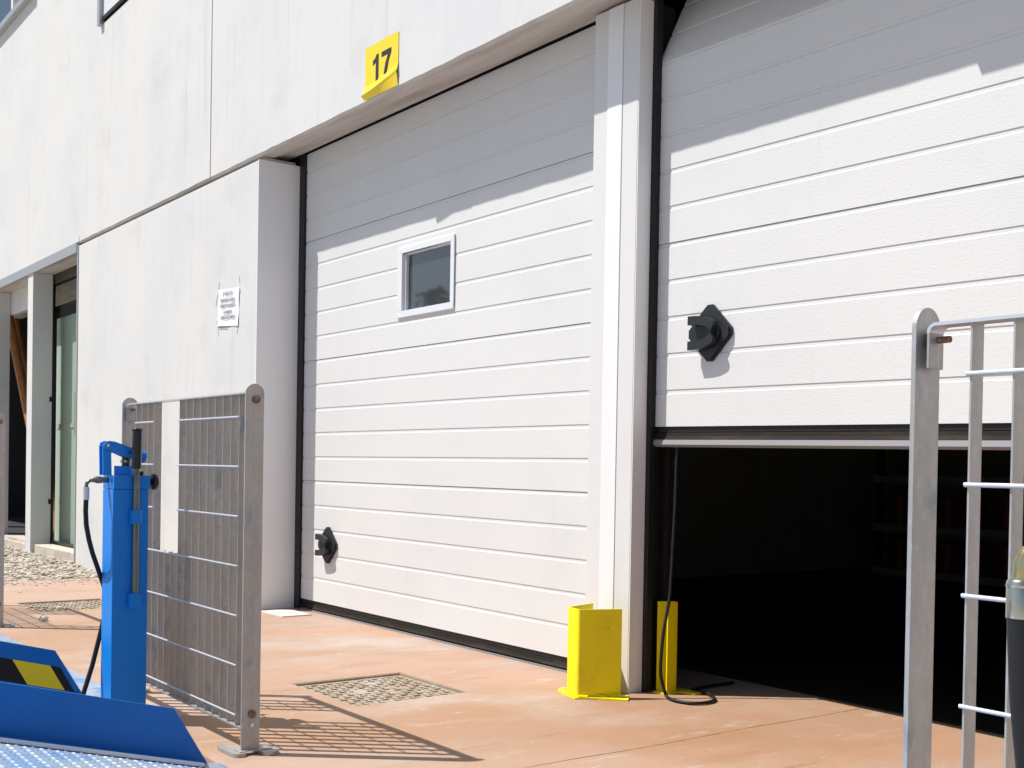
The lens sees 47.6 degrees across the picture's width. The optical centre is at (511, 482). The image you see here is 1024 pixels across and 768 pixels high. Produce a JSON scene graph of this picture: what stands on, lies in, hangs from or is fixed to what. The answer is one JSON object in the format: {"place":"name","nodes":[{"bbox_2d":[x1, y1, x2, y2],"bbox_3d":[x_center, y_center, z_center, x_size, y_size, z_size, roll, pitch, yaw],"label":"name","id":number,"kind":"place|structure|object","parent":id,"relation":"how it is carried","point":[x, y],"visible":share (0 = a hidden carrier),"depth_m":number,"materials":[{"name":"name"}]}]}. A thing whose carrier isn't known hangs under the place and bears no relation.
{"place":"outdoors","nodes":[
{"label":"outdoors","id":0,"kind":"place"},
{"bbox_2d":[4,545,98,592],"bbox_3d":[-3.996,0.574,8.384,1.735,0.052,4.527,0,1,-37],"label":"gravel","id":1,"kind":"structure","parent":0,"point":[24,560],"depth_m":7.95,"materials":[{"name":"grey gravel"}]},
{"bbox_2d":[34,544,73,560],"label":"stone block","id":2,"kind":"structure","parent":1,"relation":"on","point":[61,552],"depth_m":8.87,"materials":[{"name":"white stone"}]},
{"bbox_2d":[0,578,1003,767],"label":"pavement","id":3,"kind":"structure","parent":0,"point":[501,712],"depth_m":3.49,"materials":[{"name":"concrete"}]},
{"bbox_2d":[0,413,14,627],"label":"barrier","id":4,"kind":"object","parent":3,"relation":"on","point":[2,473],"visible":1,"depth_m":5.15,"materials":[{"name":"metal"}]},
{"bbox_2d":[39,614,47,621],"bbox_3d":[-2.170,0.628,5.374,0.042,0.038,0.050,0,1,-37],"label":"stone","id":5,"kind":"object","parent":3,"relation":"on","point":[43,617],"visible":1,"depth_m":5.36,"materials":[{"name":"grey stone"}]},
{"bbox_2d":[0,633,100,696],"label":"loading ramp","id":6,"kind":"structure","parent":3,"relation":"on","point":[25,665],"depth_m":3.61,"materials":[{"name":"metal"}]},
{"bbox_2d":[17,599,101,611],"bbox_3d":[-2.275,0.646,5.981,0.431,0.026,0.432,0,1,-37],"label":"manhole cover","id":7,"kind":"object","parent":3,"relation":"on","point":[49,606],"visible":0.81,"depth_m":6.01,"materials":[{"name":"grey metal"}]},
{"bbox_2d":[0,682,227,767],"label":"loading ramp","id":8,"kind":"structure","parent":3,"relation":"on","point":[43,728],"depth_m":2.67,"materials":[{"name":"metal"}]},
{"bbox_2d":[121,384,278,757],"bbox_3d":[-0.966,0.212,3.394,0.122,0.952,1.111,0,1,-37],"label":"barrier","id":9,"kind":"object","parent":3,"relation":"on","point":[203,647],"visible":0.8,"depth_m":3.20,"materials":[{"name":"metal"}]},
{"bbox_2d":[261,609,310,616],"bbox_3d":[-1.128,0.656,5.782,0.160,0.016,0.250,0,1,-37],"label":"access lid","id":10,"kind":"object","parent":3,"relation":"on","point":[286,613],"visible":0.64,"depth_m":5.75,"materials":[{"name":"beige"}]},
{"bbox_2d":[292,673,463,705],"bbox_3d":[-0.450,0.706,3.900,0.431,0.026,0.432,0,1,-37],"label":"manhole cover","id":11,"kind":"object","parent":3,"relation":"on","point":[358,691],"visible":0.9,"depth_m":3.92,"materials":[{"name":"grey metal"}]},
{"bbox_2d":[0,0,1023,734],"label":"warehouse","id":12,"kind":"structure","parent":3,"relation":"on","point":[534,294],"depth_m":4.76,"materials":[{"name":"paint"}]},
{"bbox_2d":[0,0,30,36],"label":"window","id":13,"kind":"structure","parent":12,"relation":"in","point":[10,10],"depth_m":9.87,"materials":[{"name":"grey glass"}]},
{"bbox_2d":[10,314,26,426],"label":"wooden beam","id":14,"kind":"structure","parent":12,"relation":"in","point":[18,365],"depth_m":11.71,"materials":[{"name":"brown wood"}]},
{"bbox_2d":[14,319,54,537],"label":"wooden beam","id":15,"kind":"structure","parent":12,"relation":"in","point":[21,339],"depth_m":12.20,"materials":[{"name":"brown wood"}]},
{"bbox_2d":[48,265,76,548],"bbox_3d":[-3.407,-0.544,9.052,0.130,2.260,1.474,0,1,-37],"label":"shop window","id":16,"kind":"structure","parent":12,"relation":"in","point":[66,326],"depth_m":9.46,"materials":[{"name":"green glass"}]},
{"bbox_2d":[97,0,127,26],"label":"window","id":17,"kind":"structure","parent":12,"relation":"in","point":[105,8],"depth_m":7.82,"materials":[{"name":"grey"}]},
{"bbox_2d":[216,276,240,335],"bbox_3d":[-1.516,-0.931,6.176,0.007,0.297,0.334,0,1,-37],"label":"paper notice","id":18,"kind":"object","parent":12,"relation":"attached to","point":[228,306],"visible":1,"depth_m":6.17,"materials":[{"name":"white paper"}]},
{"bbox_2d":[361,31,398,100],"bbox_3d":[-0.558,-1.749,4.875,0.020,0.222,0.275,0,1,-37],"label":"number sign","id":19,"kind":"object","parent":12,"relation":"attached to","point":[381,60],"visible":1,"depth_m":4.88,"materials":[{"name":"yellow plastic"}]},
{"bbox_2d":[300,25,595,671],"bbox_3d":[-0.373,-0.491,5.035,0.084,2.334,2.361,0,1,-37],"label":"garage door","id":20,"kind":"structure","parent":12,"relation":"in","point":[449,235],"depth_m":4.84,"materials":[{"name":"white metal"}]},
{"bbox_2d":[659,447,733,704],"bbox_3d":[0.684,-0.033,3.869,0.420,1.484,0.179,0,1,-45],"label":"cable","id":21,"kind":"object","parent":12,"relation":"attached to","point":[696,688],"visible":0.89,"depth_m":3.83,"materials":[{"name":"black rubber"}]},
{"bbox_2d":[653,0,1023,449],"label":"garage door","id":22,"kind":"structure","parent":12,"relation":"in","point":[833,173],"depth_m":3.32,"materials":[{"name":"white metal"}]},
{"bbox_2d":[872,449,1023,586],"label":"shelf rack","id":23,"kind":"object","parent":12,"relation":"on","point":[880,570],"visible":0.31,"depth_m":7.79,"materials":[{"name":"grey metal"}]},
{"bbox_2d":[558,603,629,701],"bbox_3d":[0.266,0.558,3.827,0.174,0.290,0.275,0,1,-37],"label":"column guard","id":24,"kind":"object","parent":3,"relation":"on","point":[594,654],"visible":1,"depth_m":3.79,"materials":[{"name":"yellow metal"}]},
{"bbox_2d":[654,601,700,694],"bbox_3d":[0.553,0.555,3.895,0.130,0.304,0.120,0,1,-37],"label":"column guard","id":25,"kind":"object","parent":3,"relation":"on","point":[669,668],"visible":0.93,"depth_m":3.90,"materials":[{"name":"yellow metal"}]},
{"bbox_2d":[526,707,863,767],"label":"pavement joint","id":26,"kind":"object","parent":3,"relation":"on","point":[701,736],"visible":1,"depth_m":3.21,"materials":[{"name":"brown"}]},
{"bbox_2d":[903,308,1023,767],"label":"barrier","id":27,"kind":"object","parent":3,"relation":"on","point":[929,338],"visible":0.98,"depth_m":1.40,"materials":[{"name":"metal"}]},
{"bbox_2d":[890,539,906,568],"bbox_3d":[2.647,0.488,7.922,0.130,0.189,0.130,0,1,-37],"label":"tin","id":28,"kind":"object","parent":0,"point":[898,553],"visible":0.77,"depth_m":7.87,"materials":[{"name":"red"}]},
{"bbox_2d":[890,496,907,523],"bbox_3d":[2.652,0.188,7.918,0.130,0.189,0.130,0,1,-37],"label":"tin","id":29,"kind":"object","parent":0,"point":[899,509],"visible":0.77,"depth_m":7.86,"materials":[{"name":"red"}]},
{"bbox_2d":[961,544,982,574],"bbox_3d":[2.970,0.499,7.489,0.130,0.189,0.130,0,1,-37],"label":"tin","id":30,"kind":"object","parent":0,"point":[963,562],"visible":0.51,"depth_m":7.46,"materials":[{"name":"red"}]},
{"bbox_2d":[962,498,983,528],"bbox_3d":[2.974,0.199,7.485,0.130,0.189,0.130,0,1,-37],"label":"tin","id":31,"kind":"object","parent":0,"point":[964,516],"visible":0.51,"depth_m":7.45,"materials":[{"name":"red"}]},
{"bbox_2d":[996,547,1008,577],"bbox_3d":[3.113,0.504,7.297,0.130,0.189,0.130,0,1,-37],"label":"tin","id":32,"kind":"object","parent":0,"point":[1002,554],"visible":0.55,"depth_m":7.26,"materials":[{"name":"red"}]},
{"bbox_2d":[997,500,1009,529],"bbox_3d":[3.118,0.204,7.293,0.130,0.189,0.130,0,1,-37],"label":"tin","id":33,"kind":"object","parent":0,"point":[1003,508],"visible":0.55,"depth_m":7.25,"materials":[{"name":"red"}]},
{"label":"ground","id":34,"kind":"structure","parent":0,"visible":0},
{"bbox_2d":[81,428,158,703],"bbox_3d":[-1.154,0.492,3.361,0.235,1.298,0.137,1,1,-4],"label":"hydraulic pump","id":35,"kind":"object","parent":34,"relation":"on","point":[122,630],"visible":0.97,"depth_m":3.32,"materials":[{"name":"blue metal"}]},
{"bbox_2d":[1005,546,1023,767],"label":"hydraulic pump","id":36,"kind":"object","parent":34,"relation":"on","point":[1014,605],"visible":1,"depth_m":0.84,"materials":[{"name":"black metal"}]}
]}

